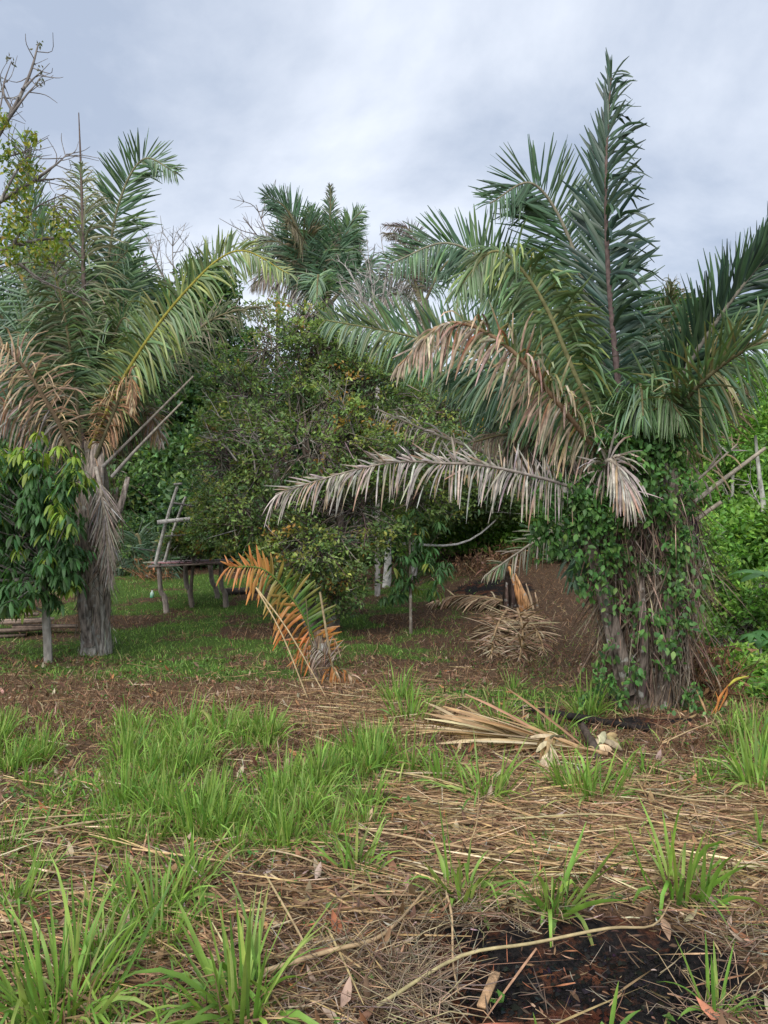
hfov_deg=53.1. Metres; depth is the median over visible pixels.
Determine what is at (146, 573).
dry brush
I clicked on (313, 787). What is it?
grass tuft
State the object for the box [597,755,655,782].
grass tuft
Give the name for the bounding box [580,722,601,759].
broken branch
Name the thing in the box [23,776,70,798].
grass tuft
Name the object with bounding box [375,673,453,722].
grass tuft
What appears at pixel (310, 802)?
grass tuft
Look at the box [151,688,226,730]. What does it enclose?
grass tuft
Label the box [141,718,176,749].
grass tuft
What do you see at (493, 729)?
fallen frond
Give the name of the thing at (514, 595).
burnt stump
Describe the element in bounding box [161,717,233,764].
grass tuft
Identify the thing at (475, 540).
shrub
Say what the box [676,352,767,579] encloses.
broadleaf tree
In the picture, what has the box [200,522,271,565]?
shrub
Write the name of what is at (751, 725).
grass tuft
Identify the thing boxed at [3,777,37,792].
grass tuft
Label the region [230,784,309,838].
grass tuft
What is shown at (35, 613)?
plank
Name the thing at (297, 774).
grass tuft
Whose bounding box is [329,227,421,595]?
bare tree
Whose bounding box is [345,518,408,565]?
shrub
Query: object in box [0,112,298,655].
palm tree
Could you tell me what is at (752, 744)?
grass tuft
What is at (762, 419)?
slender tree
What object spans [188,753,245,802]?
grass tuft
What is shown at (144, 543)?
palm tree
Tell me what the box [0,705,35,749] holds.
grass tuft
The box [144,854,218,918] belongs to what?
grass tuft
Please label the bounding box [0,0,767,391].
sky
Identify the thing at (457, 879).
grass tuft
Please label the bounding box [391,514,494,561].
shrub
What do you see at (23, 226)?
overhanging tree
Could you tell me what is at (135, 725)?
grass tuft
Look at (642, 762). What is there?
grass tuft
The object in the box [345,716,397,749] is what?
grass tuft
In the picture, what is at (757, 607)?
shrub
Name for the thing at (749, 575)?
leafy plant
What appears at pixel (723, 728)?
grass tuft
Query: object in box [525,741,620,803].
grass tuft
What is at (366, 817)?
grass tuft
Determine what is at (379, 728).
grass tuft
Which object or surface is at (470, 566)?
dry brush
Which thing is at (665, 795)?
dry stalk
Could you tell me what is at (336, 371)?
bushy tree
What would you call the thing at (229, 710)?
grass tuft
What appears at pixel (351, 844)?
grass tuft
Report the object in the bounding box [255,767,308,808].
grass tuft
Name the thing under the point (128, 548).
shrub
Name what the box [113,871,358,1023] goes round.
grass tuft
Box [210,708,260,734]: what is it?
grass tuft
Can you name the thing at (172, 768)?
grass tuft
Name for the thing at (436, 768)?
grass tuft
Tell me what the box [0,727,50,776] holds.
grass tuft
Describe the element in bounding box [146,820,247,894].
grass tuft
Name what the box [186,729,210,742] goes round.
grass tuft
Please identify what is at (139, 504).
broadleaf tree
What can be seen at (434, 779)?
dry stalk
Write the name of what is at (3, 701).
dry stubble
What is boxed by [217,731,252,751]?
grass tuft
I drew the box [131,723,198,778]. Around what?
grass tuft
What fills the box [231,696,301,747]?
grass tuft
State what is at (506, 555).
dry brush
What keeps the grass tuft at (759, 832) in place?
on the ground at (648, 937)
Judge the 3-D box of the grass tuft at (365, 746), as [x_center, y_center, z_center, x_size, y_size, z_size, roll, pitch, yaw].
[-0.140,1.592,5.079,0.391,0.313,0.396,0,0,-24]
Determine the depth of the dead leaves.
3.37 m
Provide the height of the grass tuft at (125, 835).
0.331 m
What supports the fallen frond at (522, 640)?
on the ground at (648, 937)
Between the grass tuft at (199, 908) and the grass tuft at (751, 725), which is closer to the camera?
the grass tuft at (199, 908)
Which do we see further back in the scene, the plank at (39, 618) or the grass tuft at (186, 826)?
the plank at (39, 618)
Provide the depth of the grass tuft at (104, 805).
4.00 m
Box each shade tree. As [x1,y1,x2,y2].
[330,370,568,587]
[373,455,504,579]
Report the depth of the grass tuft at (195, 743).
5.33 m
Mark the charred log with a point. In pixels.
(624, 725)
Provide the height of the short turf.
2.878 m
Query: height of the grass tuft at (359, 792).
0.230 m
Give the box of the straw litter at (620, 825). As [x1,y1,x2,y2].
[0,661,767,1023]
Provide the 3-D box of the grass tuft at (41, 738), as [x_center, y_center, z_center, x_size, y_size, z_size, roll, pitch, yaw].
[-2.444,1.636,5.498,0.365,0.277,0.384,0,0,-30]
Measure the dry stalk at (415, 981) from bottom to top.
0.038 m
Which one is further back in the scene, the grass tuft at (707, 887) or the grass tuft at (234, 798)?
the grass tuft at (234, 798)
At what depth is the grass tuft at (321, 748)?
5.12 m
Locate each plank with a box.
[0,619,51,624]
[0,627,41,631]
[0,631,29,633]
[0,633,25,637]
[1,617,53,620]
[12,624,77,627]
[13,612,38,615]
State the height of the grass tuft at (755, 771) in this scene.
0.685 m
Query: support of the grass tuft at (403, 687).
on the ground at (648, 937)
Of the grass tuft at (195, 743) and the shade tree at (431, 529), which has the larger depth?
the shade tree at (431, 529)
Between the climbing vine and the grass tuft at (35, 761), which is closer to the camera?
the grass tuft at (35, 761)
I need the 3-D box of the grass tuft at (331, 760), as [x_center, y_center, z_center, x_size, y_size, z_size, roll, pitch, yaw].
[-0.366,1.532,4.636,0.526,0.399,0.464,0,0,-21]
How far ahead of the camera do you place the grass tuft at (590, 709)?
6.54 m
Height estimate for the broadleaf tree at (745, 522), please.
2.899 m
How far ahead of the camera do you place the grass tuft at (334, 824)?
3.69 m
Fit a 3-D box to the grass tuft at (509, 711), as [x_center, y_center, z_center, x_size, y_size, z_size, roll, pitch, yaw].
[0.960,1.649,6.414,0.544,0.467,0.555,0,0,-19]
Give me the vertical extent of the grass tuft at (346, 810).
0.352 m
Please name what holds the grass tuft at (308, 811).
on the ground at (648, 937)
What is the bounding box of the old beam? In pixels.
[225,587,255,594]
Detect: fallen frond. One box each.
[399,687,621,770]
[427,589,503,612]
[461,603,532,659]
[494,601,560,661]
[504,610,565,655]
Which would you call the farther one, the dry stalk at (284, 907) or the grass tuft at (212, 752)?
the grass tuft at (212, 752)
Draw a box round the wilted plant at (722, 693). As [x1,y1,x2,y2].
[696,676,747,713]
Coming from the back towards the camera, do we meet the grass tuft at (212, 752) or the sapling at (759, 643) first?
the sapling at (759, 643)
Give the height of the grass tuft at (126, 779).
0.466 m
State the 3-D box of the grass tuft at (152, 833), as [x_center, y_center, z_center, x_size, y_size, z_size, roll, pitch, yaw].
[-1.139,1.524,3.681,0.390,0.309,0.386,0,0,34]
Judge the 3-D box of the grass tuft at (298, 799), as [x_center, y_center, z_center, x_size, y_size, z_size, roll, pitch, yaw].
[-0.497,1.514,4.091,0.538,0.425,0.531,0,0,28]
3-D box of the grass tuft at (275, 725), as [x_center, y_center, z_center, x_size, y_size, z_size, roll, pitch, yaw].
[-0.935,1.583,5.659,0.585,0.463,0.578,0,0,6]
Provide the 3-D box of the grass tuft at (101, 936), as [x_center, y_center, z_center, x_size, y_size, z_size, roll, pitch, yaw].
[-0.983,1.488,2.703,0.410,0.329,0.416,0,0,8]
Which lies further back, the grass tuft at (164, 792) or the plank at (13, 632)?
the plank at (13, 632)
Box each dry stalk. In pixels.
[0,812,172,840]
[0,814,137,822]
[256,785,373,794]
[260,884,430,973]
[264,873,320,973]
[268,849,338,873]
[360,827,530,857]
[376,901,670,1007]
[383,769,502,801]
[441,877,458,992]
[467,790,478,850]
[512,813,702,830]
[612,784,767,805]
[664,722,710,742]
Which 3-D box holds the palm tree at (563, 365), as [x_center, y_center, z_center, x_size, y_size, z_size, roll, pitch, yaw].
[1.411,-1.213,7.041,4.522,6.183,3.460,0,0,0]
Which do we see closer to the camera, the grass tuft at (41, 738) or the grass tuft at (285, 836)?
the grass tuft at (285, 836)
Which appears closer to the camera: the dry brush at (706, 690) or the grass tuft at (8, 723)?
the grass tuft at (8, 723)
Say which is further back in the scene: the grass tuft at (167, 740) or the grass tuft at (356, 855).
the grass tuft at (167, 740)
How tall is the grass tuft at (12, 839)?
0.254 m
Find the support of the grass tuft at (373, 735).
on the ground at (648, 937)
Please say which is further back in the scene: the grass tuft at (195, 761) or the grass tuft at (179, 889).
the grass tuft at (195, 761)
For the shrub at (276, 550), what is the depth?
17.29 m
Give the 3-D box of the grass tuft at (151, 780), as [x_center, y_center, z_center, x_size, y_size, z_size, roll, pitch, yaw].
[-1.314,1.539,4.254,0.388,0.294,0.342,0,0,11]
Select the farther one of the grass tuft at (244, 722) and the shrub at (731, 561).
the shrub at (731, 561)
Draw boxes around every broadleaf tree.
[0,289,120,513]
[52,373,201,536]
[89,240,232,486]
[119,408,265,569]
[135,252,274,453]
[203,350,345,513]
[280,344,450,533]
[415,358,535,476]
[610,288,719,469]
[675,432,767,519]
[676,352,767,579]
[703,490,767,586]
[748,350,767,450]
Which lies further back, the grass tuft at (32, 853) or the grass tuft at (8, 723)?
the grass tuft at (8, 723)
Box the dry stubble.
[0,548,767,784]
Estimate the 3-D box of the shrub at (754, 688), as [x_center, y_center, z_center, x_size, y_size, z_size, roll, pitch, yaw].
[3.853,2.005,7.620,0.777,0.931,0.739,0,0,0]
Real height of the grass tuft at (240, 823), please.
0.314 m
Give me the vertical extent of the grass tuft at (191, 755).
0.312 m
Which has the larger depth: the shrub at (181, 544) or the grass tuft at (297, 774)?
the shrub at (181, 544)
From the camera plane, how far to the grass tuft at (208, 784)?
3.87 m
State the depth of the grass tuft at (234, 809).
3.78 m
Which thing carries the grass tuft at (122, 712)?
on the ground at (648, 937)
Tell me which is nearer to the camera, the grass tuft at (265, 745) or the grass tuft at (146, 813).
the grass tuft at (146, 813)
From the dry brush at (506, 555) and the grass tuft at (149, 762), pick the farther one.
the dry brush at (506, 555)
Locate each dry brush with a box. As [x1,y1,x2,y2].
[119,553,176,581]
[431,546,529,584]
[481,538,550,565]
[686,631,767,712]
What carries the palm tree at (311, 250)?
on the ground at (648, 937)
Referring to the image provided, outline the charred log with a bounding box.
[520,706,650,732]
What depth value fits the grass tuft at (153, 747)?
5.06 m
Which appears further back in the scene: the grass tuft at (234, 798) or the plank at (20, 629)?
the plank at (20, 629)
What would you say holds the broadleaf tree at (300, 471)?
on the ground at (648, 937)
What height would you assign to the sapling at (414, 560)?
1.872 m
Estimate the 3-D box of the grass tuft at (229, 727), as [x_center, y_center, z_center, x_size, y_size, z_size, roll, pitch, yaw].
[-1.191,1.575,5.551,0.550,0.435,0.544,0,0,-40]
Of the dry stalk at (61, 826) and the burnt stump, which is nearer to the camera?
the dry stalk at (61, 826)
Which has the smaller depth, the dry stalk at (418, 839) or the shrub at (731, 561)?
the dry stalk at (418, 839)
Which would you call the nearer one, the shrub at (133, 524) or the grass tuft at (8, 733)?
the grass tuft at (8, 733)
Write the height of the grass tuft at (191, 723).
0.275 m
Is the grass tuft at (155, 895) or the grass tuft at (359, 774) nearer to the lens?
the grass tuft at (155, 895)
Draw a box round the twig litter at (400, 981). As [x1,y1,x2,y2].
[161,837,767,1023]
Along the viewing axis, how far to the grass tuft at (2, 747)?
5.36 m
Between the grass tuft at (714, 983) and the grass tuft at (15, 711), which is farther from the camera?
the grass tuft at (15, 711)
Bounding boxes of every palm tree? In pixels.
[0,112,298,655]
[112,517,185,578]
[246,182,394,572]
[263,49,767,713]
[357,217,480,389]
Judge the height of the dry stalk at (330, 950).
0.026 m
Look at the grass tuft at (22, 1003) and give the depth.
2.42 m
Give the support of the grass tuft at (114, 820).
on the ground at (648, 937)
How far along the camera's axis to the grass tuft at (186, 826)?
3.68 m
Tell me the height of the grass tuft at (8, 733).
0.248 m
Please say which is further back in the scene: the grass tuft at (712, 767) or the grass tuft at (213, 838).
the grass tuft at (712, 767)
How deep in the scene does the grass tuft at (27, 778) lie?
4.65 m
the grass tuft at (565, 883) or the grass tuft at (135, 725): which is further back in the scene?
the grass tuft at (135, 725)
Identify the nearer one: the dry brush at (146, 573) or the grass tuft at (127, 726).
the grass tuft at (127, 726)
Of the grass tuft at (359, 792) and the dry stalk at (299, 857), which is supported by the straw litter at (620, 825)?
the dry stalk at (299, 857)
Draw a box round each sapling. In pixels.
[0,431,99,662]
[376,509,456,633]
[738,630,767,655]
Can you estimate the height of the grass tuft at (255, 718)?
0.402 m
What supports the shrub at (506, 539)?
on the ground at (648, 937)
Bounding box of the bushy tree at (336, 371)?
[172,289,501,633]
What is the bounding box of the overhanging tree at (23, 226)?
[0,34,102,300]
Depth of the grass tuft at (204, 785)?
3.96 m
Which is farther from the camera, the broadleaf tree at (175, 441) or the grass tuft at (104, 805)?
the broadleaf tree at (175, 441)
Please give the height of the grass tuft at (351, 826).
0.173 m
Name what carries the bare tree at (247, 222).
on the ground at (648, 937)
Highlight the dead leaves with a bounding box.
[0,651,767,1023]
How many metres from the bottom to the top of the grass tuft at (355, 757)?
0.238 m
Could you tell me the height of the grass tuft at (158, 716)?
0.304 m
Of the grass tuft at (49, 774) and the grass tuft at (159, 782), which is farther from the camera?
the grass tuft at (49, 774)
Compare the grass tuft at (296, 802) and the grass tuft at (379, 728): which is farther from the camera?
the grass tuft at (379, 728)
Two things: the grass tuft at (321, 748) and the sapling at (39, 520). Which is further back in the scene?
the sapling at (39, 520)
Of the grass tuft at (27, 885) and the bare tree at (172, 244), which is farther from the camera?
the bare tree at (172, 244)
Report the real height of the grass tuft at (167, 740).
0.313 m
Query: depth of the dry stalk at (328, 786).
4.38 m
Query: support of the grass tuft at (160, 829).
on the ground at (648, 937)
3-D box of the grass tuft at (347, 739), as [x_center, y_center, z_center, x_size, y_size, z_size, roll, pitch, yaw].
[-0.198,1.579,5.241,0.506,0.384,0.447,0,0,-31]
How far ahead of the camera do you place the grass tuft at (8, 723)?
5.63 m
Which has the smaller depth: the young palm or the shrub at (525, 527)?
the young palm
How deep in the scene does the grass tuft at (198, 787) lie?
4.18 m
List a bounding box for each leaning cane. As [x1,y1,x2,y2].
[256,587,306,696]
[257,589,326,697]
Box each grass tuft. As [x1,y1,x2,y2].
[0,703,26,721]
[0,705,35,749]
[0,706,24,732]
[0,711,76,765]
[0,715,26,756]
[0,721,22,746]
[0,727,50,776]
[0,752,66,790]
[0,807,43,859]
[0,831,68,929]
[0,838,209,1023]
[1,832,80,879]
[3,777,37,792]
[14,745,47,768]
[19,727,65,745]
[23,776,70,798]
[32,763,59,778]
[43,886,160,977]
[65,827,221,948]
[68,884,149,927]
[70,741,176,827]
[72,798,138,852]
[73,797,163,854]
[74,785,131,823]
[80,872,213,968]
[88,841,170,896]
[89,707,169,763]
[90,727,150,773]
[104,696,155,730]
[104,728,183,778]
[107,798,187,853]
[108,797,162,840]
[112,718,141,734]
[112,751,211,823]
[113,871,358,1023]
[114,729,140,748]
[119,763,179,797]
[122,708,159,730]
[124,734,221,782]
[125,717,161,738]
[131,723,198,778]
[132,808,180,853]
[137,705,175,724]
[138,737,179,760]
[138,755,250,829]
[139,770,182,803]
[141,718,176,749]
[142,762,249,856]
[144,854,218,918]
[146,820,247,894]
[148,707,193,735]
[148,719,200,749]
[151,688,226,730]
[152,728,221,778]
[158,772,198,798]
[158,877,246,931]
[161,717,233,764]
[165,770,268,832]
[168,715,208,738]
[168,743,215,768]
[169,778,229,830]
[181,819,218,843]
[185,732,240,767]
[185,735,207,748]
[185,761,255,812]
[186,714,214,734]
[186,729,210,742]
[187,684,243,735]
[187,702,262,745]
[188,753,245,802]
[192,817,238,849]
[194,800,258,843]
[200,813,263,861]
[206,695,258,728]
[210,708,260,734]
[214,698,295,747]
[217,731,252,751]
[218,713,273,749]
[220,696,278,740]
[227,787,249,813]
[228,781,266,811]
[229,774,291,834]
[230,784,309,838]
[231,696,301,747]
[233,810,303,865]
[236,759,344,815]
[236,783,330,868]
[240,749,318,805]
[241,734,335,792]
[251,733,287,754]
[251,773,346,828]
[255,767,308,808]
[263,704,289,730]
[273,820,313,844]
[275,727,358,790]
[280,792,339,827]
[283,783,333,817]
[288,761,328,794]
[290,792,369,844]
[291,763,346,804]
[294,731,356,783]
[298,788,331,823]
[301,812,406,886]
[303,734,341,757]
[303,815,348,848]
[304,755,353,795]
[312,780,391,826]
[319,826,374,857]
[321,741,353,767]
[323,710,420,779]
[323,740,383,779]
[327,759,403,811]
[329,716,375,754]
[331,813,366,833]
[340,743,366,768]
[340,777,381,814]
[342,793,392,834]
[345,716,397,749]
[346,767,372,784]
[348,734,387,760]
[353,713,409,748]
[354,726,388,746]
[356,717,479,786]
[364,661,429,705]
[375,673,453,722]
[401,801,536,930]
[405,728,533,815]
[408,733,478,791]
[469,688,528,721]
[487,810,637,946]
[492,672,533,692]
[501,689,590,735]
[522,741,643,807]
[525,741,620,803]
[543,670,628,719]
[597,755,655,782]
[599,981,639,1023]
[606,794,767,925]
[613,743,675,773]
[661,933,767,1022]
[669,753,739,789]
[673,744,760,783]
[685,708,767,796]
[699,700,760,738]
[707,729,759,755]
[714,692,767,746]
[714,719,767,768]
[724,807,767,852]
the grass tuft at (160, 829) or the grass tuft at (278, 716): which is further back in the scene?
the grass tuft at (278, 716)
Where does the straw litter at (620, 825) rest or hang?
on the ground at (648, 937)
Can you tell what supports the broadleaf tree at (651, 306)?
on the ground at (648, 937)
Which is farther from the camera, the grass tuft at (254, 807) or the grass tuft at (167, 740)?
the grass tuft at (167, 740)
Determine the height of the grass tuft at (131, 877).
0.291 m
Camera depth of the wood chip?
2.43 m
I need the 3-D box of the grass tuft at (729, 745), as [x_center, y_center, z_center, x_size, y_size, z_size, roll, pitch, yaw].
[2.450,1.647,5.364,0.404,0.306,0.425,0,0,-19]
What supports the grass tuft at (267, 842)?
on the ground at (648, 937)
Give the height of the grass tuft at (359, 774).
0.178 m
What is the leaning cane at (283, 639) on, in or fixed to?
on the ground at (648, 937)
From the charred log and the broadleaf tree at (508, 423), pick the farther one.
the broadleaf tree at (508, 423)
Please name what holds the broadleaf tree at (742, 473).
on the ground at (648, 937)
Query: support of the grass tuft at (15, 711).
on the ground at (648, 937)
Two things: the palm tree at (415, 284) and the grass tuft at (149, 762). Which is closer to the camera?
the grass tuft at (149, 762)
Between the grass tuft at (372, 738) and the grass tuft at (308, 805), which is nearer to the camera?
the grass tuft at (308, 805)
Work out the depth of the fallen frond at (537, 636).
10.84 m
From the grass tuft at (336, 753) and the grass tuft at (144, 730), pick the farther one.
the grass tuft at (144, 730)
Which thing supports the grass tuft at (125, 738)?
on the ground at (648, 937)
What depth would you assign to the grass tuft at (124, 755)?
4.89 m
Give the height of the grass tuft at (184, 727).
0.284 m
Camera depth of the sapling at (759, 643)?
9.49 m
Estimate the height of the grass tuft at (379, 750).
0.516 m
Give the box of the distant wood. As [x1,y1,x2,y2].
[0,366,750,486]
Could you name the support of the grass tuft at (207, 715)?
on the ground at (648, 937)
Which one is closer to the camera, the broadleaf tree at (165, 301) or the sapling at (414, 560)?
the sapling at (414, 560)
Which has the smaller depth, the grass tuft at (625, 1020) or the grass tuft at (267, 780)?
the grass tuft at (625, 1020)
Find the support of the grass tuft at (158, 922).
on the ground at (648, 937)
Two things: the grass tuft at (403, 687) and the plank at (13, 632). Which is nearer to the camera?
the grass tuft at (403, 687)
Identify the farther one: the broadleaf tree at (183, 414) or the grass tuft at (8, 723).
the broadleaf tree at (183, 414)
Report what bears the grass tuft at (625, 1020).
on the ground at (648, 937)
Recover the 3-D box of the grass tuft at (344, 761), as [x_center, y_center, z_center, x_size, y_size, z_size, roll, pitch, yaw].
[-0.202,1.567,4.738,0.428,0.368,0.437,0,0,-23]
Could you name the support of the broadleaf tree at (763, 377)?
on the ground at (648, 937)
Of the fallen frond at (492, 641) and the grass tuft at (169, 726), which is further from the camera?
the fallen frond at (492, 641)
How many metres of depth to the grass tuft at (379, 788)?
4.21 m
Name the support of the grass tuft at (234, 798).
on the ground at (648, 937)
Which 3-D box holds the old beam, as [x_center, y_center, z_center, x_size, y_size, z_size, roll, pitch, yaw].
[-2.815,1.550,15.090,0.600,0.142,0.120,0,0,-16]
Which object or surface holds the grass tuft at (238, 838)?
on the ground at (648, 937)
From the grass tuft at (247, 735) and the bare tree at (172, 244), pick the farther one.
the bare tree at (172, 244)
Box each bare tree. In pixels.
[141,216,217,290]
[219,180,300,414]
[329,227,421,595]
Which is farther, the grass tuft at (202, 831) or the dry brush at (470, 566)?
the dry brush at (470, 566)
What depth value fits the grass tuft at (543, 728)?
5.98 m
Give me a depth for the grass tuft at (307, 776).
4.41 m
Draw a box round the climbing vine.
[519,402,732,717]
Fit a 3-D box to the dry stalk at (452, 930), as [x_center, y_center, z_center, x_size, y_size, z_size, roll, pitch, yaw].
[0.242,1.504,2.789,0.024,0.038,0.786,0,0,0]
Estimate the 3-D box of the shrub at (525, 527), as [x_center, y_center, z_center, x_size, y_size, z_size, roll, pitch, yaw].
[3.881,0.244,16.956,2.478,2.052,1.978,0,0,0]
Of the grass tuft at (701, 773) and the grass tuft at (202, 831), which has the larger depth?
the grass tuft at (701, 773)
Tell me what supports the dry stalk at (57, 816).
on the straw litter at (620, 825)
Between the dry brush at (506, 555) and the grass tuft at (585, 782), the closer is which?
the grass tuft at (585, 782)
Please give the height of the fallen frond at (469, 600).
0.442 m
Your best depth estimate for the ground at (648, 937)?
6.99 m
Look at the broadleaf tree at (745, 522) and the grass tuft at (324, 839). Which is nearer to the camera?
the grass tuft at (324, 839)
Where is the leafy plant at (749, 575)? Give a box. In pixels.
[726,569,767,581]
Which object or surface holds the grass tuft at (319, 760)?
on the ground at (648, 937)
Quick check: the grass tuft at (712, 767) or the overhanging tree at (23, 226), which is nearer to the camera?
the grass tuft at (712, 767)
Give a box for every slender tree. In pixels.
[701,414,767,503]
[717,398,767,596]
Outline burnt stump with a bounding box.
[502,566,538,613]
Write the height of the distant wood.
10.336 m
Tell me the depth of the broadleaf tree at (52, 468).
19.20 m
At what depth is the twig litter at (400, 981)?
2.58 m
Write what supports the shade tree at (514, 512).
on the ground at (648, 937)
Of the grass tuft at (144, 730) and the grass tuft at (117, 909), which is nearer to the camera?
the grass tuft at (117, 909)
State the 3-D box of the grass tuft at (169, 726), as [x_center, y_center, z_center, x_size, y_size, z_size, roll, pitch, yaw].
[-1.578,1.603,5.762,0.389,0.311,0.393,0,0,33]
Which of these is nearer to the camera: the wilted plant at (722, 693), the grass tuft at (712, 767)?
the grass tuft at (712, 767)
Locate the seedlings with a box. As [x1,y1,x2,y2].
[0,655,767,1023]
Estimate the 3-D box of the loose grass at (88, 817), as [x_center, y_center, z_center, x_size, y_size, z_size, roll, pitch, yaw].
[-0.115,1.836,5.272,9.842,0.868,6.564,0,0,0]
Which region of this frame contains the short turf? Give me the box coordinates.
[0,553,765,712]
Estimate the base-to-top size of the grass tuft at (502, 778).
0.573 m
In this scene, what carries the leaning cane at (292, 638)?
on the ground at (648, 937)
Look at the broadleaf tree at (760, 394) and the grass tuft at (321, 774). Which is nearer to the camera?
the grass tuft at (321, 774)
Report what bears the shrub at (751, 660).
on the ground at (648, 937)
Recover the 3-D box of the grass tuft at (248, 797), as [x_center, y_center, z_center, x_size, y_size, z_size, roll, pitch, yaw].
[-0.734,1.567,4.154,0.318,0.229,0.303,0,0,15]
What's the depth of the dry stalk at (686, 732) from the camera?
5.63 m
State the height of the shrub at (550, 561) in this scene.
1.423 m
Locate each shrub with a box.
[35,535,140,571]
[113,512,188,569]
[140,471,238,607]
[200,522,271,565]
[246,525,353,573]
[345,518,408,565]
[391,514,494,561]
[429,514,520,557]
[469,499,545,555]
[510,497,573,559]
[531,509,574,563]
[695,505,752,644]
[699,564,767,658]
[702,635,767,690]
[734,671,767,707]
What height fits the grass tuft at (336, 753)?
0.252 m
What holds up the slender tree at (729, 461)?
on the ground at (648, 937)
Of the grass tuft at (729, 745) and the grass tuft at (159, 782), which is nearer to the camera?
the grass tuft at (159, 782)
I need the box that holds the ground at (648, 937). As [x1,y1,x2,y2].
[0,475,767,1023]
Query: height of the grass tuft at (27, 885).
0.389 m
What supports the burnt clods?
on the ground at (648, 937)
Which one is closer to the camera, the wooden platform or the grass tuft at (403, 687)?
the grass tuft at (403, 687)
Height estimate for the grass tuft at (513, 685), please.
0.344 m
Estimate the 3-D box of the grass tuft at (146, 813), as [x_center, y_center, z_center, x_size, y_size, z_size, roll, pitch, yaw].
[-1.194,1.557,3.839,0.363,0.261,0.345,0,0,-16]
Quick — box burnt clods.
[403,929,767,1023]
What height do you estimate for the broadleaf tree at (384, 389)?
6.188 m
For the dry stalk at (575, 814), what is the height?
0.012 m
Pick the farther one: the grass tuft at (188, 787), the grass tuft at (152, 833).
the grass tuft at (188, 787)
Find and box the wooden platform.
[143,483,233,612]
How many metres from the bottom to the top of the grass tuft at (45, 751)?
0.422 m
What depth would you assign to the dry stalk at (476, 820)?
3.56 m
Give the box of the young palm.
[216,545,362,686]
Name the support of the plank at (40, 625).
on the plank at (20, 629)
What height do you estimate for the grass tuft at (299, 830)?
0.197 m
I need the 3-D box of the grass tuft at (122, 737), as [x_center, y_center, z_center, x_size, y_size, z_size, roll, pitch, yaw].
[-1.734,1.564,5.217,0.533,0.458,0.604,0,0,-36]
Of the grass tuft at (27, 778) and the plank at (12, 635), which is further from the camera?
the plank at (12, 635)
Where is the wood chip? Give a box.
[477,970,499,1009]
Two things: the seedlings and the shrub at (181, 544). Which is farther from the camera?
the shrub at (181, 544)
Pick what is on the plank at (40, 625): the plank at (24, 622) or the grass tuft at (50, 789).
the plank at (24, 622)
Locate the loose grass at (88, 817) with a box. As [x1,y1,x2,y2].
[0,669,767,1023]
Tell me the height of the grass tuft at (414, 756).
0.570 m

